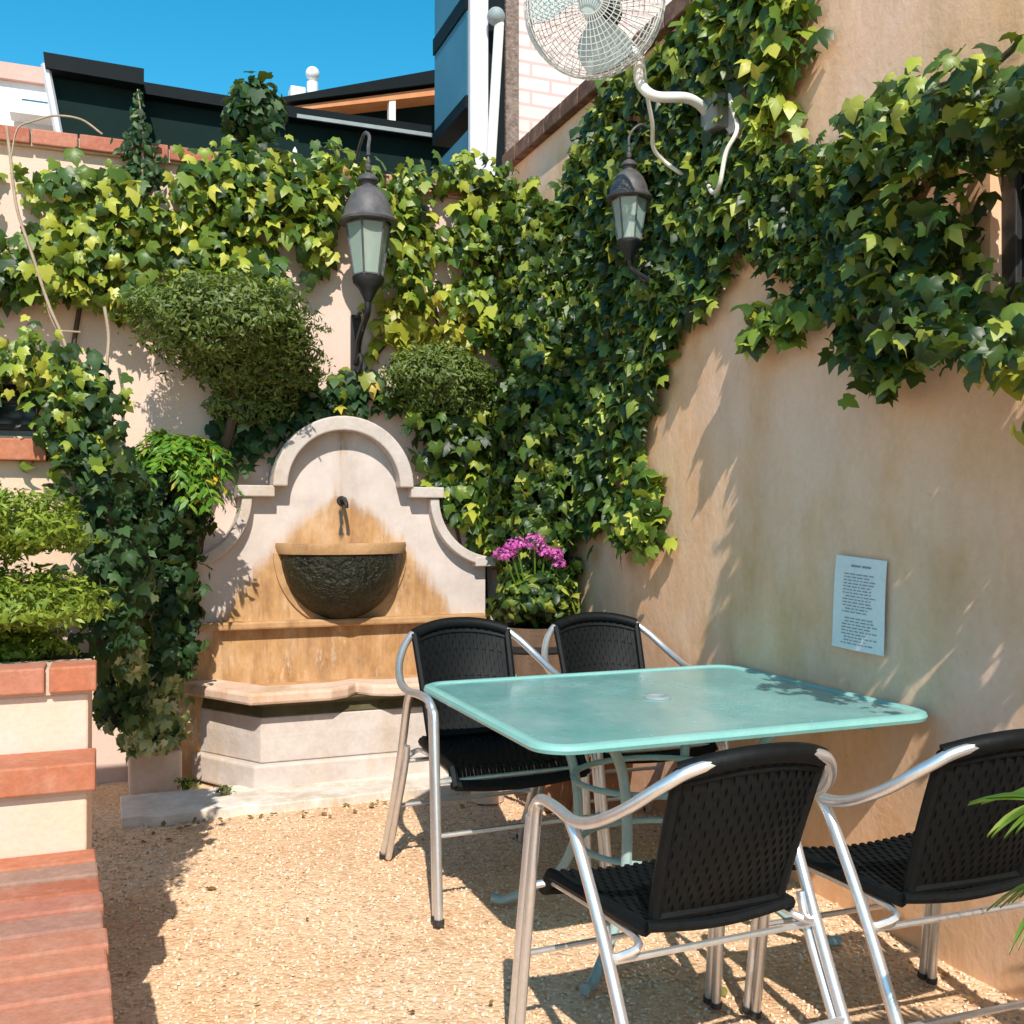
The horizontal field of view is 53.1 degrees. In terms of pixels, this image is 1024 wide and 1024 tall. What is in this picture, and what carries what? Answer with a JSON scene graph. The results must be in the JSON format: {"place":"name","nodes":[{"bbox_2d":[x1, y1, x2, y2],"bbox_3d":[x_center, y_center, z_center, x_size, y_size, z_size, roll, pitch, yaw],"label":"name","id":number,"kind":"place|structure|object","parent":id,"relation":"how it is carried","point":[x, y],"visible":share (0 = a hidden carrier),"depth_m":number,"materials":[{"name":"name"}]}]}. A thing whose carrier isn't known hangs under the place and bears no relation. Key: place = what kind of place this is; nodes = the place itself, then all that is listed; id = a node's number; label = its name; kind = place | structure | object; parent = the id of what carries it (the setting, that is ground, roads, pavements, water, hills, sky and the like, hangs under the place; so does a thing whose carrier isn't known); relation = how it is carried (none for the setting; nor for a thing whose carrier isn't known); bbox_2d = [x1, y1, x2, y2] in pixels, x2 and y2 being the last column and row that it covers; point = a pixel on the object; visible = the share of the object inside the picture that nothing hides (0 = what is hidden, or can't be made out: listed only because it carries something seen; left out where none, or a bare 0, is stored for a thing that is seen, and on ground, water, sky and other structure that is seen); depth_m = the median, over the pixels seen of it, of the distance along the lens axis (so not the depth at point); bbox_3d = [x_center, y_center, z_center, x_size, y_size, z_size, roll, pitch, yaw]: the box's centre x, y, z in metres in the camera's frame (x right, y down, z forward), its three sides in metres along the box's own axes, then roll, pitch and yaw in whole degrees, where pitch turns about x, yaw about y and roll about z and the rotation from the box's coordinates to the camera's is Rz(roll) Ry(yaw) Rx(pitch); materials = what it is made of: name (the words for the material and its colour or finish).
{"place":"outdoors","nodes":[
{"label":"outdoors","id":0,"kind":"place"},
{"bbox_2d":[0,61,53,131],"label":"white house","id":1,"kind":"structure","parent":0,"point":[23,96],"depth_m":9.92,"materials":[{"name":"paint"}]},
{"bbox_2d":[16,93,47,103],"bbox_3d":[-4.656,-3.996,9.993,0.330,0.122,0.060,0,0,-22],"label":"window","id":2,"kind":"structure","parent":1,"relation":"in","point":[32,98],"depth_m":9.96,"materials":[{"name":"white paint"}]},
{"bbox_2d":[0,351,90,652],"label":"stucco pier","id":3,"kind":"structure","parent":0,"point":[17,444],"depth_m":3.11,"materials":[{"name":"beige paint"}]},
{"bbox_2d":[0,319,133,646],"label":"english ivy","id":4,"kind":"object","parent":3,"relation":"attached to","point":[21,353],"visible":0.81,"depth_m":3.00,"materials":[{"name":"green plant"}]},
{"bbox_2d":[24,343,158,683],"bbox_3d":[-1.347,0.351,3.302,0.379,1.723,0.684,0,0,-22],"label":"english ivy","id":5,"kind":"object","parent":3,"relation":"attached to","point":[98,561],"visible":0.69,"depth_m":3.07,"materials":[{"name":"green plant"}]},
{"bbox_2d":[136,470,217,692],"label":"ivy column","id":6,"kind":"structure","parent":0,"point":[174,551],"depth_m":4.64,"materials":[{"name":"green plant"}]},
{"bbox_2d":[105,669,196,764],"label":"variegated ivy","id":7,"kind":"object","parent":6,"relation":"attached to","point":[163,732],"visible":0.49,"depth_m":4.66,"materials":[{"name":"green plant"}]},
{"bbox_2d":[132,428,247,515],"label":"feathery shrub","id":8,"kind":"object","parent":6,"relation":"on","point":[191,458],"visible":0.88,"depth_m":4.61,"materials":[{"name":"green plant"}]},
{"bbox_2d":[0,0,434,96],"label":"sky","id":9,"kind":"structure","parent":0,"point":[200,45],"materials":[{"name":"blue"}]},
{"bbox_2d":[144,82,450,176],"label":"dark flat roof","id":10,"kind":"structure","parent":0,"point":[187,118],"depth_m":8.34,"materials":[{"name":"metal"}]},
{"bbox_2d":[41,52,143,141],"bbox_3d":[-3.321,-2.914,8.143,0.705,0.769,1.450,0,0,-22],"label":"dark roof box","id":11,"kind":"object","parent":10,"relation":"attached to","point":[99,95],"visible":0.56,"depth_m":7.57,"materials":[{"name":"grey paint"}]},
{"bbox_2d":[283,70,434,125],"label":"gabled roof","id":12,"kind":"structure","parent":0,"point":[409,98],"depth_m":10.88,"materials":[{"name":"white paint"}]},
{"bbox_2d":[288,66,319,95],"bbox_3d":[-2.528,-5.130,12.478,0.365,0.625,0.200,0,0,-22],"label":"roof vent","id":13,"kind":"object","parent":12,"relation":"on","point":[312,74],"visible":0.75,"depth_m":12.45,"materials":[{"name":"white metal"}]},
{"bbox_2d":[373,363,504,491],"bbox_3d":[-0.103,0.070,5.642,1.321,2.519,0.393,0,0,-22],"label":"climbing ivy","id":14,"kind":"object","parent":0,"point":[466,442],"visible":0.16,"depth_m":5.50,"materials":[{"name":"green plant"}]},
{"bbox_2d":[92,779,1023,1023],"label":"gravel ground","id":15,"kind":"structure","parent":0,"point":[106,798],"depth_m":3.17,"materials":[{"name":"beige gravel"}]},
{"bbox_2d":[0,648,113,1023],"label":"brick planter","id":16,"kind":"object","parent":15,"relation":"on","point":[54,955],"visible":1,"depth_m":2.29,"materials":[{"name":"brick"}]},
{"bbox_2d":[0,477,123,662],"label":"cloud tree","id":17,"kind":"object","parent":16,"relation":"on","point":[44,603],"visible":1,"depth_m":2.65,"materials":[{"name":"green plant"}]},
{"bbox_2d":[91,460,160,735],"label":"ivy column","id":18,"kind":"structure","parent":15,"relation":"on","point":[122,709],"depth_m":4.05,"materials":[{"name":"green plant"}]},
{"bbox_2d":[111,622,152,686],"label":"variegated ivy","id":19,"kind":"object","parent":18,"relation":"attached to","point":[135,661],"visible":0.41,"depth_m":3.95,"materials":[{"name":"green plant"}]},
{"bbox_2d":[112,261,335,699],"bbox_3d":[-1.348,0.070,4.881,1.051,2.513,0.838,0,0,-22],"label":"cloud tree","id":20,"kind":"object","parent":15,"relation":"on","point":[257,348],"visible":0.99,"depth_m":4.84,"materials":[{"name":"green plant"}]},
{"bbox_2d":[0,124,501,782],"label":"garden wall","id":21,"kind":"structure","parent":15,"relation":"on","point":[172,402],"depth_m":5.17,"materials":[{"name":"beige paint"}]},
{"bbox_2d":[110,89,167,200],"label":"vine shoot","id":22,"kind":"object","parent":21,"relation":"attached to","point":[148,168],"visible":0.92,"depth_m":5.03,"materials":[{"name":"green plant"}]},
{"bbox_2d":[0,134,361,342],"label":"climbing ivy","id":23,"kind":"object","parent":21,"relation":"attached to","point":[160,235],"visible":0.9,"depth_m":4.99,"materials":[{"name":"green plant"}]},
{"bbox_2d":[5,120,80,346],"bbox_3d":[-2.165,-1.260,4.722,0.322,1.097,0.062,0,0,-19],"label":"bare vine","id":24,"kind":"object","parent":23,"relation":"attached to","point":[10,153],"visible":0.88,"depth_m":4.70,"materials":[{"name":"beige plant"}]},
{"bbox_2d":[33,115,102,134],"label":"bare vine","id":25,"kind":"object","parent":24,"relation":"attached to","point":[78,118],"visible":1,"depth_m":4.78,"materials":[{"name":"beige plant"}]},
{"bbox_2d":[44,282,63,344],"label":"bare vine","id":26,"kind":"object","parent":23,"relation":"attached to","point":[51,318],"visible":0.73,"depth_m":4.75,"materials":[{"name":"beige plant"}]},
{"bbox_2d":[103,307,110,380],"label":"bare vine","id":27,"kind":"object","parent":23,"relation":"hanging from","point":[108,337],"visible":0.75,"depth_m":4.84,"materials":[{"name":"beige plant"}]},
{"bbox_2d":[220,71,289,146],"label":"ivy tuft","id":28,"kind":"object","parent":21,"relation":"on","point":[256,108],"visible":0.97,"depth_m":5.27,"materials":[{"name":"green plant"}]},
{"bbox_2d":[217,139,299,209],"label":"ivy tuft","id":29,"kind":"object","parent":21,"relation":"on","point":[252,158],"visible":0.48,"depth_m":5.19,"materials":[{"name":"green plant"}]},
{"bbox_2d":[198,369,386,554],"bbox_3d":[-1.114,-0.171,5.351,1.067,1.197,0.209,0,0,-22],"label":"english ivy","id":30,"kind":"object","parent":21,"relation":"attached to","point":[252,445],"visible":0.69,"depth_m":5.30,"materials":[{"name":"green plant"}]},
{"bbox_2d":[338,131,397,375],"bbox_3d":[-0.783,-1.358,5.302,0.306,1.269,0.427,0,-1,-48],"label":"wall lantern","id":31,"kind":"object","parent":21,"relation":"attached to","point":[367,220],"depth_m":5.20,"materials":[{"name":"black metal"}]},
{"bbox_2d":[328,275,476,414],"bbox_3d":[-0.569,-0.909,5.556,0.873,0.810,0.209,0,0,-22],"label":"climbing ivy","id":32,"kind":"object","parent":21,"relation":"attached to","point":[409,327],"visible":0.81,"depth_m":5.53,"materials":[{"name":"green plant"}]},
{"bbox_2d":[316,137,541,618],"bbox_3d":[-0.335,-0.428,5.578,1.454,3.113,0.329,0,0,-22],"label":"climbing ivy","id":33,"kind":"object","parent":21,"relation":"attached to","point":[466,238],"visible":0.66,"depth_m":5.56,"materials":[{"name":"green plant"}]},
{"bbox_2d":[411,451,500,569],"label":"climbing ivy","id":34,"kind":"object","parent":21,"relation":"attached to","point":[470,501],"visible":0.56,"depth_m":5.59,"materials":[{"name":"green plant"}]},
{"bbox_2d":[120,769,468,827],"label":"stone kerb","id":35,"kind":"structure","parent":15,"relation":"on","point":[168,808],"depth_m":4.63,"materials":[{"name":"grey stone"}]},
{"bbox_2d":[128,743,181,794],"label":"stone block","id":36,"kind":"structure","parent":35,"relation":"on","point":[157,773],"depth_m":4.80,"materials":[{"name":"beige stone"}]},
{"bbox_2d":[174,775,198,789],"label":"weed tuft","id":37,"kind":"object","parent":35,"relation":"on","point":[185,784],"visible":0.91,"depth_m":4.78,"materials":[{"name":"green plant"}]},
{"bbox_2d":[213,784,235,795],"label":"weed tuft","id":38,"kind":"object","parent":35,"relation":"on","point":[224,790],"visible":1,"depth_m":4.66,"materials":[{"name":"green plant"}]},
{"bbox_2d":[506,622,560,769],"bbox_3d":[0.120,0.945,5.096,0.414,0.760,0.414,0,0,-22],"label":"barrel planter","id":39,"kind":"object","parent":35,"relation":"on","point":[526,663],"visible":0.16,"depth_m":4.91,"materials":[{"name":"brown wood"}]},
{"bbox_2d":[486,532,578,628],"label":"flowering plant","id":40,"kind":"object","parent":39,"relation":"on","point":[524,596],"visible":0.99,"depth_m":5.00,"materials":[{"name":"green plant"}]},
{"bbox_2d":[482,196,584,628],"bbox_3d":[0.140,-0.290,5.439,0.536,2.654,0.794,0,0,-22],"label":"corner ivy","id":41,"kind":"object","parent":39,"relation":"in","point":[527,488],"visible":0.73,"depth_m":5.23,"materials":[{"name":"green plant"}]},
{"bbox_2d":[178,416,495,788],"bbox_3d":[-0.832,0.415,5.196,1.810,1.821,0.640,0,0,-22],"label":"wall fountain","id":42,"kind":"object","parent":15,"relation":"on","point":[341,561],"depth_m":5.19,"materials":[{"name":"stone"}]},
{"bbox_2d":[377,338,499,574],"bbox_3d":[-0.299,0.199,5.491,0.883,2.260,0.414,0,0,-22],"label":"cloud tree","id":43,"kind":"object","parent":15,"relation":"on","point":[455,387],"visible":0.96,"depth_m":5.37,"materials":[{"name":"green plant"}]},
{"bbox_2d":[432,0,504,178],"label":"blue building","id":44,"kind":"structure","parent":15,"relation":"on","point":[463,43],"depth_m":7.12,"materials":[{"name":"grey paint"}]},
{"bbox_2d":[485,7,504,174],"bbox_3d":[-0.126,-2.049,6.955,0.162,2.772,0.121,0,0,-22],"label":"drain pipe","id":45,"kind":"object","parent":44,"relation":"attached to","point":[495,17],"visible":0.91,"depth_m":6.94,"materials":[{"name":"white metal"}]},
{"bbox_2d":[471,769,504,803],"bbox_3d":[-0.111,1.157,4.702,0.242,0.330,0.240,0,0,-22],"label":"clay pot","id":46,"kind":"object","parent":15,"relation":"on","point":[493,800],"visible":0.15,"depth_m":4.63,"materials":[{"name":"ceramic"}]},
{"bbox_2d":[379,617,612,925],"bbox_3d":[-0.088,0.865,3.709,0.659,0.915,0.747,0,0,-23],"label":"wicker chair","id":47,"kind":"object","parent":15,"relation":"on","point":[454,744],"visible":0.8,"depth_m":3.72,"materials":[{"name":"metal"}]},
{"bbox_2d":[505,0,518,182],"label":"pebbledash column","id":48,"kind":"structure","parent":15,"relation":"on","point":[511,73],"depth_m":7.12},
{"bbox_2d":[526,766,572,811],"bbox_3d":[0.176,1.201,4.600,0.286,0.240,0.284,0,0,-22],"label":"terracotta pot","id":49,"kind":"object","parent":15,"relation":"on","point":[561,793],"visible":0.05,"depth_m":4.51,"materials":[{"name":"ceramic"}]},
{"bbox_2d":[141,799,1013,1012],"bbox_3d":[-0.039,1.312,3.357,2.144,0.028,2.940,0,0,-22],"label":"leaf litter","id":50,"kind":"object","parent":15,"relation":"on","point":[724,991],"visible":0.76,"depth_m":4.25,"materials":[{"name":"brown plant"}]},
{"bbox_2d":[589,757,632,809],"bbox_3d":[0.436,1.171,4.596,0.264,0.300,0.262,0,0,-22],"label":"terracotta pot","id":51,"kind":"object","parent":15,"relation":"on","point":[612,781],"visible":0.12,"depth_m":4.50,"materials":[{"name":"ceramic"}]},
{"bbox_2d":[536,612,729,867],"bbox_3d":[0.449,0.877,4.115,0.647,0.897,0.733,0,0,-19],"label":"wicker chair","id":52,"kind":"object","parent":15,"relation":"on","point":[595,641],"visible":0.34,"depth_m":4.35,"materials":[{"name":"wicker"}]},
{"bbox_2d":[424,665,927,994],"bbox_3d":[0.464,0.952,3.272,1.275,0.732,1.113,0,0,-22],"label":"glass table","id":53,"kind":"object","parent":15,"relation":"on","point":[614,714],"visible":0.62,"depth_m":3.11,"materials":[{"name":"teal glass"}]},
{"bbox_2d":[508,742,851,1023],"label":"wicker chair","id":54,"kind":"object","parent":15,"relation":"on","point":[730,851],"visible":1,"depth_m":2.15,"materials":[{"name":"wicker"}]},
{"bbox_2d":[502,0,1023,1000],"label":"house wall","id":55,"kind":"structure","parent":15,"relation":"on","point":[786,480],"depth_m":3.39,"materials":[{"name":"beige paint"}]},
{"bbox_2d":[567,448,677,568],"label":"climbing ivy","id":56,"kind":"object","parent":55,"relation":"attached to","point":[637,515],"visible":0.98,"depth_m":4.57,"materials":[{"name":"green plant"}]},
{"bbox_2d":[606,123,653,310],"bbox_3d":[0.533,-1.269,4.453,0.282,0.837,0.202,0,-1,-48],"label":"wall lantern","id":57,"kind":"object","parent":55,"relation":"attached to","point":[628,196],"depth_m":4.38,"materials":[{"name":"black metal"}]},
{"bbox_2d":[523,0,738,194],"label":"wall fan","id":58,"kind":"object","parent":55,"relation":"attached to","point":[604,43],"depth_m":3.89,"materials":[{"name":"metal"}]},
{"bbox_2d":[546,0,767,560],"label":"climbing ivy","id":59,"kind":"object","parent":55,"relation":"attached to","point":[624,338],"visible":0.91,"depth_m":4.54,"materials":[{"name":"green plant"}]},
{"bbox_2d":[726,83,744,137],"bbox_3d":[0.869,-2.378,3.990,0.032,1.811,0.090,0,0,-22],"label":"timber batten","id":60,"kind":"object","parent":55,"relation":"attached to","point":[730,128],"visible":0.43,"depth_m":3.98,"materials":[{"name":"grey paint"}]},
{"bbox_2d":[660,0,833,178],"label":"climbing ivy","id":61,"kind":"object","parent":55,"relation":"attached to","point":[773,69],"visible":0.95,"depth_m":3.66,"materials":[{"name":"green plant"}]},
{"bbox_2d":[729,294,826,362],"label":"climbing ivy","id":62,"kind":"object","parent":55,"relation":"attached to","point":[788,325],"visible":0.98,"depth_m":3.60,"materials":[{"name":"green plant"}]},
{"bbox_2d":[832,555,886,655],"bbox_3d":[1.124,0.298,3.329,0.016,0.311,0.255,0,0,-22],"label":"paper notice","id":63,"kind":"object","parent":55,"relation":"attached to","point":[859,605],"visible":1,"depth_m":3.32,"materials":[{"name":"white paper"}]},
{"bbox_2d":[710,31,1023,433],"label":"climbing ivy","id":64,"kind":"object","parent":55,"relation":"attached to","point":[853,253],"visible":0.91,"depth_m":2.74,"materials":[{"name":"green plant"}]},
{"bbox_2d":[817,285,929,409],"bbox_3d":[1.097,-0.522,3.057,0.240,0.439,0.509,0,0,-22],"label":"climbing ivy","id":65,"kind":"object","parent":55,"relation":"attached to","point":[888,368],"visible":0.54,"depth_m":3.05,"materials":[{"name":"green plant"}]},
{"bbox_2d":[791,53,1023,220],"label":"climbing ivy","id":66,"kind":"object","parent":55,"relation":"attached to","point":[817,186],"visible":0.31,"depth_m":2.88,"materials":[{"name":"green plant"}]},
{"bbox_2d":[960,325,1023,445],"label":"climbing ivy","id":67,"kind":"object","parent":55,"relation":"attached to","point":[1009,380],"visible":0.2,"depth_m":2.54,"materials":[{"name":"green plant"}]},
{"bbox_2d":[1002,139,1023,305],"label":"window","id":68,"kind":"structure","parent":55,"relation":"in","point":[1012,194],"depth_m":2.83,"materials":[{"name":"black glass"}]},
{"bbox_2d":[741,728,1023,1023],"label":"wicker chair","id":69,"kind":"object","parent":15,"relation":"on","point":[947,850],"visible":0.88,"depth_m":2.29,"materials":[{"name":"metal"}]},
{"bbox_2d":[968,787,1023,954],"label":"potted palm","id":70,"kind":"object","parent":15,"relation":"on","point":[1005,820],"visible":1,"depth_m":1.81,"materials":[{"name":"plant"}]},
{"bbox_2d":[519,0,671,139],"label":"brick building","id":71,"kind":"structure","parent":0,"point":[545,88],"depth_m":7.25,"materials":[{"name":"white brick"}]}
]}

